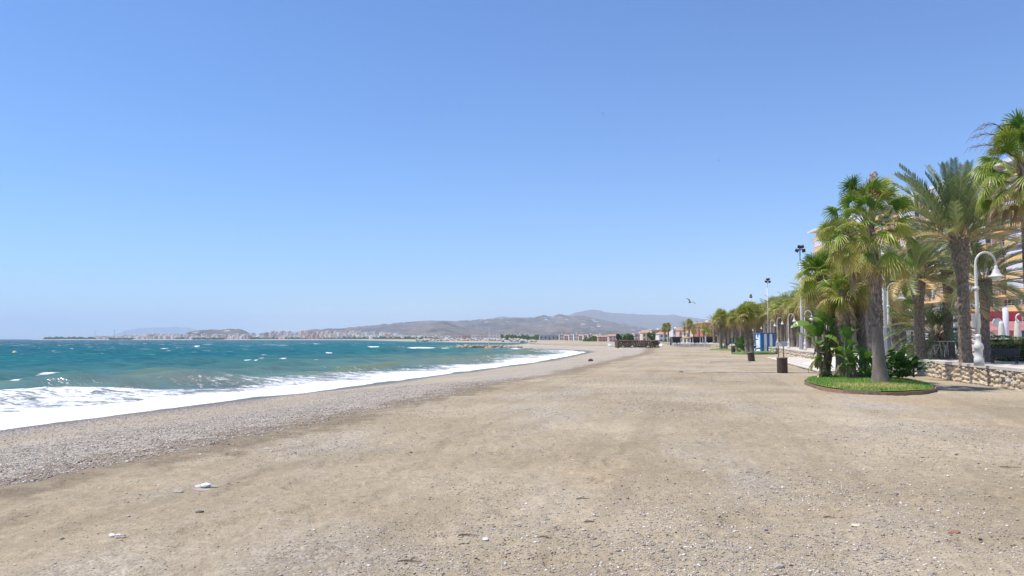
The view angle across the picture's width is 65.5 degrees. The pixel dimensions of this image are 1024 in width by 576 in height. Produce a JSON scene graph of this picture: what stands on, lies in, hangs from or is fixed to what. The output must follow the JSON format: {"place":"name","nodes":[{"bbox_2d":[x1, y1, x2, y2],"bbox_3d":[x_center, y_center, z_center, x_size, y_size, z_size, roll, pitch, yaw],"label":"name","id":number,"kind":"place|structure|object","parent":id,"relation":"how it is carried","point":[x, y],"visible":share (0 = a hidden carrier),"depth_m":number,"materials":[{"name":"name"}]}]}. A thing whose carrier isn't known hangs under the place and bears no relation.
{"place":"outdoors","nodes":[
{"label":"outdoors","id":0,"kind":"place"},
{"bbox_2d":[111,327,197,335],"bbox_3d":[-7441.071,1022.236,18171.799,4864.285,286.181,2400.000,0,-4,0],"label":"distant ridge","id":1,"kind":"structure","parent":0,"point":[168,330],"depth_m":18015.69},
{"bbox_2d":[186,329,249,334],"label":"headland","id":2,"kind":"structure","parent":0,"point":[223,331],"depth_m":3242.24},
{"bbox_2d":[0,339,583,429],"bbox_3d":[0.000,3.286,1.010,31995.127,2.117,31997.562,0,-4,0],"label":"sea","id":3,"kind":"structure","parent":0,"point":[47,381],"depth_m":83.32,"materials":[{"name":"liquid"}]},
{"bbox_2d":[306,314,652,332],"bbox_3d":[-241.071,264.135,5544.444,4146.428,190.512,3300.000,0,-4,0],"label":"hills","id":4,"kind":"structure","parent":0,"point":[561,319],"depth_m":5273.45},
{"bbox_2d":[385,321,636,338],"bbox_3d":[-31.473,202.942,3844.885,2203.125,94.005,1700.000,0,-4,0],"label":"front hills","id":5,"kind":"structure","parent":0,"point":[442,328],"depth_m":3767.49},
{"bbox_2d":[0,339,1023,575],"bbox_3d":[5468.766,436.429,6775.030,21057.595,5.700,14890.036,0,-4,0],"label":"beach","id":6,"kind":"structure","parent":0,"point":[615,363],"depth_m":11.45,"materials":[{"name":"beige sand"}]},
{"bbox_2d":[44,336,95,338],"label":"tree line","id":7,"kind":"object","parent":6,"relation":"on","point":[57,337],"visible":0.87,"depth_m":2687.98,"materials":[{"name":"green plant"}]},
{"bbox_2d":[191,337,224,339],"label":"tree line","id":8,"kind":"object","parent":6,"relation":"on","point":[213,338],"visible":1,"depth_m":2589.94,"materials":[{"name":"green plant"}]},
{"bbox_2d":[341,336,368,338],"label":"tree line","id":9,"kind":"object","parent":6,"relation":"on","point":[344,337],"visible":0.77,"depth_m":2548.39,"materials":[{"name":"green plant"}]},
{"bbox_2d":[394,336,441,338],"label":"tree line","id":10,"kind":"object","parent":6,"relation":"on","point":[409,337],"visible":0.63,"depth_m":1691.68,"materials":[{"name":"green plant"}]},
{"bbox_2d":[415,338,536,342],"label":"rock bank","id":11,"kind":"object","parent":6,"relation":"on","point":[518,340],"visible":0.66,"depth_m":788.99,"materials":[{"name":"grey stone"}]},
{"bbox_2d":[0,374,1023,575],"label":"pebbles","id":12,"kind":"object","parent":6,"relation":"on","point":[190,424],"visible":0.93,"depth_m":10.86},
{"bbox_2d":[501,334,538,339],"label":"tree line","id":13,"kind":"object","parent":6,"relation":"on","point":[527,337],"visible":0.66,"depth_m":940.96,"materials":[{"name":"green plant"}]},
{"bbox_2d":[539,335,558,339],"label":"house","id":14,"kind":"structure","parent":6,"relation":"on","point":[548,337],"depth_m":898.27,"materials":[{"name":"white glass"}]},
{"bbox_2d":[582,336,596,340],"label":"tree line","id":15,"kind":"object","parent":6,"relation":"on","point":[593,338],"visible":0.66,"depth_m":632.09,"materials":[{"name":"green plant"}]},
{"bbox_2d":[597,335,606,341],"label":"house","id":16,"kind":"structure","parent":6,"relation":"on","point":[600,338],"depth_m":618.76,"materials":[{"name":"paint"}]},
{"bbox_2d":[607,334,616,341],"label":"house","id":17,"kind":"structure","parent":6,"relation":"on","point":[611,337],"depth_m":558.95,"materials":[{"name":"paint"}]},
{"bbox_2d":[622,333,634,339],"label":"broadleaf tree","id":18,"kind":"object","parent":6,"relation":"on","point":[628,336],"visible":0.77,"depth_m":327.40,"materials":[{"name":"green plant"}]},
{"bbox_2d":[614,340,660,347],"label":"stone enclosure","id":19,"kind":"object","parent":6,"relation":"on","point":[651,343],"visible":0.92,"depth_m":191.36,"materials":[{"name":"grey stone"}]},
{"bbox_2d":[639,330,648,342],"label":"house","id":20,"kind":"structure","parent":6,"relation":"on","point":[643,334],"depth_m":439.66,"materials":[{"name":"paint"}]},
{"bbox_2d":[647,332,655,339],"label":"broadleaf tree","id":21,"kind":"object","parent":6,"relation":"on","point":[651,336],"visible":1,"depth_m":338.32,"materials":[{"name":"green plant"}]},
{"bbox_2d":[656,332,667,342],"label":"house","id":22,"kind":"structure","parent":6,"relation":"on","point":[659,335],"depth_m":399.33,"materials":[{"name":"paint"}]},
{"bbox_2d":[669,327,676,338],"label":"house","id":23,"kind":"structure","parent":6,"relation":"on","point":[672,332],"depth_m":380.56,"materials":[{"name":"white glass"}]},
{"bbox_2d":[670,337,682,345],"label":"terrace canopy","id":24,"kind":"object","parent":6,"relation":"on","point":[674,340],"visible":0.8,"depth_m":226.93,"materials":[{"name":"white paint"}]},
{"bbox_2d":[676,327,686,341],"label":"house","id":25,"kind":"structure","parent":6,"relation":"on","point":[678,332],"depth_m":373.40,"materials":[{"name":"paint"}]},
{"bbox_2d":[690,337,699,345],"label":"terrace canopy","id":26,"kind":"object","parent":6,"relation":"on","point":[694,339],"visible":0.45,"depth_m":222.94,"materials":[{"name":"white paint"}]},
{"bbox_2d":[700,337,716,342],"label":"terrace canopy","id":27,"kind":"object","parent":6,"relation":"on","point":[708,339],"visible":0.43,"depth_m":214.97,"materials":[{"name":"white paint"}]},
{"bbox_2d":[747,352,754,360],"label":"litter bin","id":28,"kind":"object","parent":6,"relation":"on","point":[751,356],"visible":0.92,"depth_m":71.87,"materials":[{"name":"metal"}]},
{"bbox_2d":[754,305,767,332],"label":"fan palm","id":29,"kind":"object","parent":6,"relation":"on","point":[761,317],"visible":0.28,"depth_m":130.58,"materials":[{"name":"green plant"}]},
{"bbox_2d":[690,371,834,372],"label":"sand kerb","id":30,"kind":"structure","parent":6,"relation":"on","point":[757,371],"depth_m":47.31,"materials":[{"name":"concrete"}]},
{"bbox_2d":[772,563,783,568],"bbox_3d":[2.316,2.422,6.929,0.102,0.068,0.095,0,-4,0],"label":"round stone","id":31,"kind":"object","parent":6,"relation":"on","point":[778,565],"visible":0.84,"depth_m":6.89,"materials":[{"name":"white stone"}]},
{"bbox_2d":[776,341,786,356],"bbox_3d":[19.217,4.764,56.797,0.780,1.940,0.110,0,-4,0],"label":"sign post","id":32,"kind":"object","parent":6,"relation":"on","point":[784,343],"visible":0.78,"depth_m":56.79,"materials":[{"name":"white metal"}]},
{"bbox_2d":[776,357,787,372],"bbox_3d":[15.876,4.524,46.792,0.650,0.900,0.650,0,-4,0],"label":"litter bin","id":33,"kind":"object","parent":6,"relation":"on","point":[782,364],"visible":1,"depth_m":46.55,"materials":[{"name":"wood"}]},
{"bbox_2d":[744,345,834,359],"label":"stone wall","id":34,"kind":"structure","parent":6,"relation":"on","point":[803,354],"depth_m":85.67,"materials":[{"name":"beige stone"}]},
{"bbox_2d":[787,314,795,347],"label":"street lamp","id":35,"kind":"object","parent":34,"relation":"on","point":[788,342],"visible":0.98,"depth_m":97.75,"materials":[{"name":"white metal"}]},
{"bbox_2d":[804,310,812,349],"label":"street lamp","id":36,"kind":"object","parent":34,"relation":"on","point":[805,343],"visible":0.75,"depth_m":80.29,"materials":[{"name":"white metal"}]},
{"bbox_2d":[766,357,911,371],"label":"boardwalk","id":37,"kind":"structure","parent":6,"relation":"on","point":[797,361],"depth_m":64.68,"materials":[{"name":"stone"}]},
{"bbox_2d":[814,215,865,351],"bbox_3d":[18.691,0.277,45.251,3.417,9.123,3.249,2,-4,-25],"label":"fan palm","id":38,"kind":"object","parent":6,"relation":"on","point":[844,251],"visible":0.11,"depth_m":45.02,"materials":[{"name":"green plant"}]},
{"bbox_2d":[803,355,889,368],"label":"ramp","id":39,"kind":"structure","parent":6,"relation":"on","point":[833,363],"depth_m":57.82,"materials":[{"name":"stone"}]},
{"bbox_2d":[878,215,890,356],"bbox_3d":[24.320,-0.133,52.113,1.214,9.374,0.685,1,-4,-11],"label":"floodlight mast","id":40,"kind":"object","parent":39,"relation":"on","point":[887,343],"visible":0.35,"depth_m":51.85,"materials":[{"name":"metal"}]},
{"bbox_2d":[804,379,936,395],"bbox_3d":[15.400,4.226,34.757,4.870,0.243,13.115,-1,-4,16],"label":"timber edging","id":41,"kind":"object","parent":6,"relation":"on","point":[922,392],"visible":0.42,"depth_m":29.18,"materials":[{"name":"brown wood"}]},
{"bbox_2d":[892,357,1023,390],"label":"stone wall","id":42,"kind":"structure","parent":6,"relation":"on","point":[1004,377],"depth_m":35.89,"materials":[{"name":"beige stone"}]},
{"bbox_2d":[973,251,1004,365],"bbox_3d":[20.698,0.874,34.576,1.385,4.968,0.680,0,-4,5],"label":"street lamp","id":43,"kind":"object","parent":42,"relation":"on","point":[978,345],"visible":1,"depth_m":34.52,"materials":[{"name":"white metal"}]},
{"bbox_2d":[971,313,980,327],"bbox_3d":[20.297,1.426,34.830,0.340,0.620,0.050,-1,-4,11],"label":"notice board","id":44,"kind":"object","parent":43,"relation":"attached to","point":[973,321],"visible":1,"depth_m":34.82,"materials":[{"name":"beige paint"}]},
{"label":"lawn","id":45,"kind":"structure","parent":6,"relation":"on","visible":0},
{"bbox_2d":[713,308,727,348],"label":"fan palm","id":46,"kind":"object","parent":45,"relation":"on","point":[720,320],"visible":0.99,"depth_m":145.41,"materials":[{"name":"green plant"}]},
{"bbox_2d":[715,313,733,348],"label":"fan palm","id":47,"kind":"object","parent":45,"relation":"on","point":[726,328],"visible":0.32,"depth_m":149.47,"materials":[{"name":"green plant"}]},
{"bbox_2d":[0,0,1023,338],"label":"sky","id":48,"kind":"structure","parent":0,"point":[256,166],"materials":[{"name":"blue"}]},
{"bbox_2d":[492,310,705,329],"bbox_3d":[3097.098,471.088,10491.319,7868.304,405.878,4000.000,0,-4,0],"label":"mountain","id":49,"kind":"structure","parent":0,"point":[654,322],"depth_m":10296.25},
{"bbox_2d":[733,350,773,353],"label":"lawn","id":50,"kind":"structure","parent":0,"point":[756,352],"depth_m":108.17,"materials":[{"name":"green plant"}]},
{"bbox_2d":[726,308,739,350],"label":"fan palm","id":51,"kind":"object","parent":50,"relation":"on","point":[731,322],"visible":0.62,"depth_m":127.59,"materials":[{"name":"green plant"}]},
{"bbox_2d":[733,303,757,353],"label":"fan palm","id":52,"kind":"object","parent":50,"relation":"on","point":[745,321],"visible":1,"depth_m":103.61,"materials":[{"name":"green plant"}]},
{"bbox_2d":[732,336,761,351],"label":"bird of paradise plant","id":53,"kind":"object","parent":50,"relation":"on","point":[739,344],"visible":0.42,"depth_m":111.63,"materials":[{"name":"green plant"}]},
{"bbox_2d":[741,301,762,352],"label":"fan palm","id":54,"kind":"object","parent":50,"relation":"on","point":[756,309],"visible":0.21,"depth_m":107.56,"materials":[{"name":"green plant"}]},
{"bbox_2d":[754,333,775,350],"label":"beach hut","id":55,"kind":"object","parent":50,"relation":"on","point":[764,341],"visible":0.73,"depth_m":117.61,"materials":[{"name":"blue paint"}]},
{"bbox_2d":[681,342,1023,366],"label":"promenade","id":56,"kind":"structure","parent":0,"point":[1012,363],"depth_m":41.20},
{"bbox_2d":[661,323,668,339],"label":"fan palm","id":57,"kind":"object","parent":56,"relation":"on","point":[664,328],"visible":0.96,"depth_m":299.24,"materials":[{"name":"green plant"}]},
{"bbox_2d":[684,318,692,341],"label":"fan palm","id":58,"kind":"object","parent":56,"relation":"on","point":[689,324],"visible":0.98,"depth_m":261.29,"materials":[{"name":"green plant"}]},
{"bbox_2d":[690,324,697,336],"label":"fan palm","id":59,"kind":"object","parent":56,"relation":"on","point":[692,331],"visible":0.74,"depth_m":267.11,"materials":[{"name":"green plant"}]},
{"bbox_2d":[661,342,738,348],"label":"stone wall","id":60,"kind":"structure","parent":56,"relation":"on","point":[717,345],"depth_m":191.00,"materials":[{"name":"grey stone"}]},
{"bbox_2d":[693,320,716,336],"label":"house","id":61,"kind":"structure","parent":56,"relation":"on","point":[706,324],"depth_m":284.77,"materials":[{"name":"white paint"}]},
{"bbox_2d":[703,314,715,342],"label":"date palm","id":62,"kind":"object","parent":56,"relation":"on","point":[714,339],"visible":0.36,"depth_m":209.81,"materials":[{"name":"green plant"}]},
{"bbox_2d":[712,315,718,342],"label":"fan palm","id":63,"kind":"object","parent":56,"relation":"on","point":[714,325],"visible":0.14,"depth_m":202.18,"materials":[{"name":"green plant"}]},
{"bbox_2d":[761,300,771,332],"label":"fan palm","id":64,"kind":"object","parent":56,"relation":"on","point":[763,306],"visible":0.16,"depth_m":141.19,"materials":[{"name":"green plant"}]},
{"bbox_2d":[764,278,770,332],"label":"floodlight mast","id":65,"kind":"object","parent":56,"relation":"on","point":[767,281],"visible":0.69,"depth_m":133.02,"materials":[{"name":"metal"}]},
{"bbox_2d":[759,296,785,345],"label":"date palm","id":66,"kind":"object","parent":56,"relation":"on","point":[774,329],"visible":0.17,"depth_m":131.87,"materials":[{"name":"green plant"}]},
{"bbox_2d":[766,298,786,341],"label":"fan palm","id":67,"kind":"object","parent":56,"relation":"on","point":[771,312],"visible":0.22,"depth_m":128.31,"materials":[{"name":"green plant"}]},
{"bbox_2d":[772,297,786,345],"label":"fan palm","id":68,"kind":"object","parent":56,"relation":"on","point":[775,309],"visible":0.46,"depth_m":123.11,"materials":[{"name":"green plant"}]},
{"bbox_2d":[770,291,796,345],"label":"date palm","id":69,"kind":"object","parent":56,"relation":"on","point":[783,312],"visible":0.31,"depth_m":117.90,"materials":[{"name":"green plant"}]},
{"bbox_2d":[780,296,796,346],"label":"fan palm","id":70,"kind":"object","parent":56,"relation":"on","point":[792,330],"visible":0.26,"depth_m":115.53,"materials":[{"name":"green plant"}]},
{"bbox_2d":[783,294,799,346],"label":"fan palm","id":71,"kind":"object","parent":56,"relation":"on","point":[790,309],"visible":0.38,"depth_m":109.93,"materials":[{"name":"green plant"}]},
{"bbox_2d":[795,244,805,349],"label":"floodlight mast","id":72,"kind":"object","parent":56,"relation":"on","point":[801,337],"visible":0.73,"depth_m":87.91,"materials":[{"name":"grey metal"}]},
{"bbox_2d":[791,288,811,347],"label":"fan palm","id":73,"kind":"object","parent":56,"relation":"on","point":[808,342],"visible":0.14,"depth_m":100.49,"materials":[{"name":"green plant"}]},
{"bbox_2d":[796,298,814,347],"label":"fan palm","id":74,"kind":"object","parent":56,"relation":"on","point":[813,342],"visible":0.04,"depth_m":97.94,"materials":[{"name":"green plant"}]},
{"bbox_2d":[792,286,821,343],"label":"date palm","id":75,"kind":"object","parent":56,"relation":"on","point":[804,310],"visible":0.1,"depth_m":93.53,"materials":[{"name":"green plant"}]},
{"bbox_2d":[799,275,821,348],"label":"fan palm","id":76,"kind":"object","parent":56,"relation":"on","point":[819,338],"visible":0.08,"depth_m":88.72,"materials":[{"name":"green plant"}]},
{"bbox_2d":[850,310,857,350],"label":"fan palm","id":77,"kind":"object","parent":56,"relation":"on","point":[854,336],"depth_m":70.73,"materials":[{"name":"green plant"}]},
{"bbox_2d":[860,249,885,351],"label":"date palm","id":78,"kind":"object","parent":56,"relation":"on","point":[866,323],"visible":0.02,"depth_m":66.79,"materials":[{"name":"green plant"}]},
{"bbox_2d":[858,248,889,350],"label":"fan palm","id":79,"kind":"object","parent":56,"relation":"on","point":[869,334],"visible":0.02,"depth_m":77.76,"materials":[{"name":"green plant"}]},
{"bbox_2d":[869,274,913,351],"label":"fan palm","id":80,"kind":"object","parent":56,"relation":"on","point":[893,320],"visible":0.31,"depth_m":54.62,"materials":[{"name":"green plant"}]},
{"bbox_2d":[887,283,905,344],"bbox_3d":[25.520,2.075,52.918,1.370,4.914,0.672,0,-4,7],"label":"street lamp","id":81,"kind":"object","parent":56,"relation":"on","point":[888,315],"visible":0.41,"depth_m":52.95,"materials":[{"name":"white metal"}]},
{"bbox_2d":[890,293,913,346],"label":"fan palm","id":82,"kind":"object","parent":56,"relation":"on","point":[901,334],"visible":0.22,"depth_m":56.59,"materials":[{"name":"green plant"}]},
{"bbox_2d":[807,154,1023,315],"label":"apartment building","id":83,"kind":"structure","parent":56,"relation":"on","point":[1009,304],"depth_m":146.00,"materials":[{"name":"paint"}]},
{"bbox_2d":[1004,298,1023,307],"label":"window","id":84,"kind":"structure","parent":83,"relation":"in","point":[1007,301],"depth_m":143.39,"materials":[{"name":"grey glass"}]},
{"bbox_2d":[890,323,941,344],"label":"house","id":85,"kind":"structure","parent":56,"relation":"on","point":[910,333],"depth_m":85.88,"materials":[{"name":"paint"}]},
{"bbox_2d":[859,221,985,358],"bbox_3d":[23.598,0.100,46.026,7.051,7.975,7.521,3,-5,-40],"label":"date palm","id":86,"kind":"object","parent":56,"relation":"on","point":[918,292],"visible":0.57,"depth_m":45.70,"materials":[{"name":"green plant"}]},
{"bbox_2d":[926,341,945,359],"bbox_3d":[23.665,3.481,44.468,1.736,1.034,0.557,2,-4,-29],"label":"bicycle","id":87,"kind":"object","parent":56,"relation":"on","point":[940,348],"visible":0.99,"depth_m":44.41,"materials":[{"name":"metal"}]},
{"bbox_2d":[884,297,1001,369],"bbox_3d":[26.055,2.924,48.384,6.676,5.404,6.821,-3,-5,43],"label":"hedge","id":88,"kind":"object","parent":56,"relation":"on","point":[933,334],"visible":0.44,"depth_m":48.04,"materials":[{"name":"plant"}]},
{"bbox_2d":[867,156,1021,362],"bbox_3d":[21.747,-1.438,38.917,9.094,10.139,8.490,0,-4,0],"label":"date palm","id":89,"kind":"object","parent":56,"relation":"on","point":[957,195],"visible":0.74,"depth_m":38.37,"materials":[{"name":"green plant"}]},
{"bbox_2d":[906,239,983,357],"bbox_3d":[25.617,0.359,47.456,5.211,7.642,4.994,-3,-4,35],"label":"date palm","id":90,"kind":"object","parent":56,"relation":"on","point":[949,326],"visible":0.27,"depth_m":47.33,"materials":[{"name":"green plant"}]},
{"bbox_2d":[942,341,949,359],"bbox_3d":[24.474,3.506,44.868,0.557,1.034,1.736,-3,-5,38],"label":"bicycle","id":91,"kind":"object","parent":56,"relation":"on","point":[947,351],"visible":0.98,"depth_m":44.78,"materials":[{"name":"metal"}]},
{"bbox_2d":[930,222,1023,361],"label":"date palm","id":92,"kind":"object","parent":56,"relation":"on","point":[985,290],"visible":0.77,"depth_m":40.27,"materials":[{"name":"green plant"}]},
{"bbox_2d":[941,311,1023,351],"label":"restaurant","id":93,"kind":"structure","parent":56,"relation":"on","point":[1012,315],"depth_m":67.03,"materials":[{"name":"paint"}]},
{"bbox_2d":[972,328,997,350],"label":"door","id":94,"kind":"structure","parent":93,"relation":"in","point":[995,332],"depth_m":67.20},
{"bbox_2d":[964,107,1023,285],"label":"fan palm","id":95,"kind":"object","parent":56,"relation":"on","point":[1010,134],"visible":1,"depth_m":32.31,"materials":[{"name":"green plant"}]},
{"bbox_2d":[998,320,1005,338],"bbox_3d":[30.696,3.183,49.898,0.600,2.315,0.600,0,-4,0],"label":"closed parasol","id":96,"kind":"object","parent":56,"relation":"on","point":[1001,329],"visible":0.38,"depth_m":49.83,"materials":[{"name":"beige fabric"}]},
{"bbox_2d":[989,348,1019,363],"bbox_3d":[23.320,3.216,37.702,1.188,0.727,0.522,-3,-5,43],"label":"park bench","id":97,"kind":"object","parent":56,"relation":"on","point":[995,352],"visible":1,"depth_m":37.82,"materials":[{"name":"metal"}]},
{"bbox_2d":[1002,306,1008,338],"bbox_3d":[32.220,2.838,51.925,0.600,3.264,0.600,0,-4,0],"label":"closed parasol","id":98,"kind":"object","parent":56,"relation":"on","point":[1006,319],"visible":0.5,"depth_m":51.83,"materials":[{"name":"white fabric"}]},
{"bbox_2d":[990,335,1023,344],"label":"hedge","id":99,"kind":"object","parent":56,"relation":"on","point":[993,339],"visible":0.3,"depth_m":46.66,"materials":[{"name":"green plant"}]},
{"bbox_2d":[991,340,1023,361],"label":"hedge","id":100,"kind":"object","parent":56,"relation":"on","point":[999,345],"visible":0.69,"depth_m":41.51,"materials":[{"name":"green plant"}]},
{"bbox_2d":[1014,319,1021,338],"bbox_3d":[31.697,3.133,49.902,0.600,2.416,0.600,0,-4,0],"label":"closed parasol","id":101,"kind":"object","parent":56,"relation":"on","point":[1017,330],"visible":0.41,"depth_m":49.82,"materials":[{"name":"beige fabric"}]},
{"bbox_2d":[806,374,933,390],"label":"lawn","id":102,"kind":"structure","parent":0,"point":[873,387],"depth_m":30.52,"materials":[{"name":"green plant"}]},
{"bbox_2d":[793,248,845,374],"bbox_3d":[15.877,1.172,40.609,3.030,6.464,3.213,0,-4,0],"label":"fan palm","id":103,"kind":"object","parent":102,"relation":"on","point":[806,289],"visible":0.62,"depth_m":40.29,"materials":[{"name":"green plant"}]},
{"bbox_2d":[791,301,855,376],"bbox_3d":[15.316,2.709,38.534,3.371,4.163,2.534,1,-4,-22],"label":"bird of paradise plant","id":104,"kind":"object","parent":102,"relation":"on","point":[820,362],"visible":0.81,"depth_m":38.21,"materials":[{"name":"green plant"}]},
{"bbox_2d":[814,266,869,376],"bbox_3d":[15.624,1.567,37.568,2.567,5.287,2.586,3,-4,-35],"label":"fan palm","id":105,"kind":"object","parent":102,"relation":"on","point":[844,309],"visible":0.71,"depth_m":37.45,"materials":[{"name":"green plant"}]},
{"bbox_2d":[825,325,871,377],"bbox_3d":[15.875,3.473,36.675,2.568,3.482,2.169,-1,-4,8],"label":"bird of paradise plant","id":106,"kind":"object","parent":102,"relation":"on","point":[849,364],"visible":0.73,"depth_m":36.67,"materials":[{"name":"green plant"}]},
{"bbox_2d":[826,254,893,376],"bbox_3d":[16.575,1.139,38.070,3.123,6.205,2.939,0,-4,0],"label":"fan palm","id":107,"kind":"object","parent":102,"relation":"on","point":[861,335],"visible":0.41,"depth_m":37.81,"materials":[{"name":"green plant"}]},
{"bbox_2d":[816,171,926,382],"bbox_3d":[15.234,-0.516,33.315,4.368,8.943,4.374,2,-4,-29],"label":"fan palm","id":108,"kind":"object","parent":102,"relation":"on","point":[873,266],"visible":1,"depth_m":33.11,"materials":[{"name":"green plant"}]},
{"bbox_2d":[863,347,933,377],"bbox_3d":[17.357,3.958,35.671,2.794,2.642,2.166,0,-4,0],"label":"bird of paradise plant","id":109,"kind":"object","parent":102,"relation":"on","point":[904,363],"visible":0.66,"depth_m":35.48,"materials":[{"name":"green plant"}]},
{"bbox_2d":[992,318,1000,326],"bbox_3d":[30.501,2.181,50.063,0.600,0.600,0.060,0,-4,0],"label":"round sign","id":110,"kind":"object","parent":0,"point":[995,322],"visible":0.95,"depth_m":50.04,"materials":[{"name":"white paint"}]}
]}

